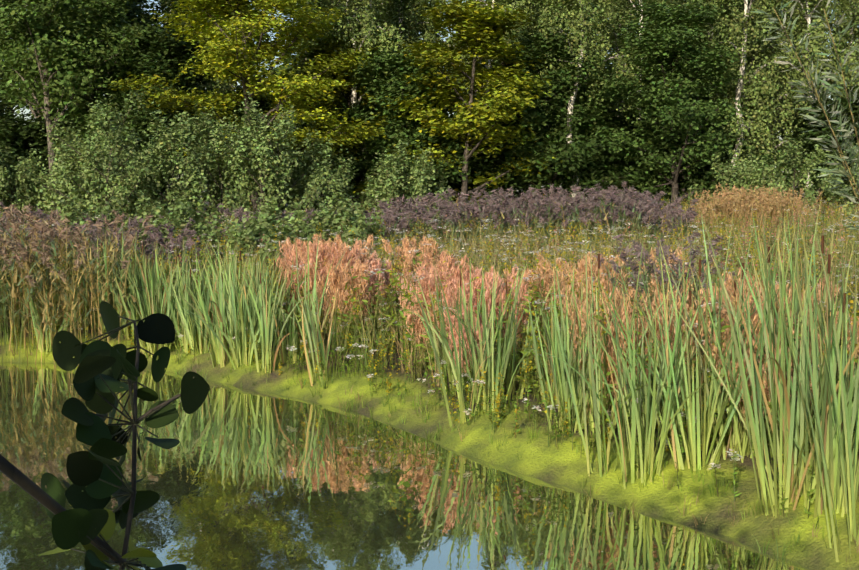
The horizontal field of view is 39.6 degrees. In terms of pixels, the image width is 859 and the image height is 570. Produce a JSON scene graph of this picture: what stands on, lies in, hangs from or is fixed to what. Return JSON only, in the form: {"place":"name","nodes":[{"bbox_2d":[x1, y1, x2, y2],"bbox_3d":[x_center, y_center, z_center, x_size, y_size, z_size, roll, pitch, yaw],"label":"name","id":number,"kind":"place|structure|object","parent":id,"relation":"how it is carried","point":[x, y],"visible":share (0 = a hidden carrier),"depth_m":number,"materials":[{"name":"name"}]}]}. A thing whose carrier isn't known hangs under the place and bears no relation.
{"place":"outdoors","nodes":[
{"label":"outdoors","id":0,"kind":"place"},
{"bbox_2d":[0,362,812,569],"bbox_3d":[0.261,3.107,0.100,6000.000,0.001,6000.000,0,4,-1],"label":"water","id":1,"kind":"structure","parent":0,"point":[238,478],"depth_m":12.05,"materials":[{"name":"green liquid"}]},
{"bbox_2d":[0,195,858,569],"bbox_3d":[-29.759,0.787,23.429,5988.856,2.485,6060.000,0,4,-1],"label":"ground","id":2,"kind":"structure","parent":0,"point":[558,463],"depth_m":13.44,"materials":[{"name":"green plant"}]},
{"bbox_2d":[0,0,858,569],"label":"trunks and branches","id":3,"kind":"object","parent":2,"relation":"on","point":[14,474],"visible":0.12,"depth_m":47.20,"materials":[{"name":"brown plant"}]},
{"bbox_2d":[38,301,209,569],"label":"leaves","id":4,"kind":"object","parent":3,"relation":"attached to","point":[90,515],"visible":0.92,"depth_m":2.42,"materials":[{"name":"green plant"}]},
{"bbox_2d":[0,80,858,277],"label":"shrubs","id":5,"kind":"object","parent":3,"relation":"attached to","point":[395,168],"visible":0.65,"depth_m":40.03,"materials":[{"name":"green plant"}]},
{"bbox_2d":[0,0,858,216],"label":"tree foliage","id":6,"kind":"object","parent":3,"relation":"attached to","point":[525,94],"visible":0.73,"depth_m":48.74,"materials":[{"name":"green plant"}]},
{"bbox_2d":[748,0,858,243],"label":"osier willow leaves","id":7,"kind":"object","parent":3,"relation":"on","point":[850,151],"visible":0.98,"depth_m":11.84,"materials":[{"name":"green plant"}]},
{"bbox_2d":[0,185,858,561],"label":"grass and reed leaves","id":8,"kind":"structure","parent":2,"relation":"on","point":[56,287],"depth_m":23.08,"materials":[{"name":"green plant"}]},
{"bbox_2d":[0,194,858,518],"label":"stems","id":9,"kind":"object","parent":2,"relation":"on","point":[845,304],"visible":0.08,"depth_m":19.41,"materials":[{"name":"green plant"}]},
{"bbox_2d":[0,181,858,473],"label":"flower plumes","id":10,"kind":"object","parent":9,"relation":"attached to","point":[334,251],"visible":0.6,"depth_m":21.61,"materials":[{"name":"pink plant"}]},
{"bbox_2d":[26,192,858,561],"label":"cattails","id":11,"kind":"object","parent":2,"relation":"on","point":[238,316],"visible":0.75,"depth_m":12.51,"materials":[{"name":"green plant"}]},
{"bbox_2d":[0,0,858,192],"label":"sky","id":12,"kind":"structure","parent":0,"point":[27,111],"materials":[{"name":"white"}]}
]}

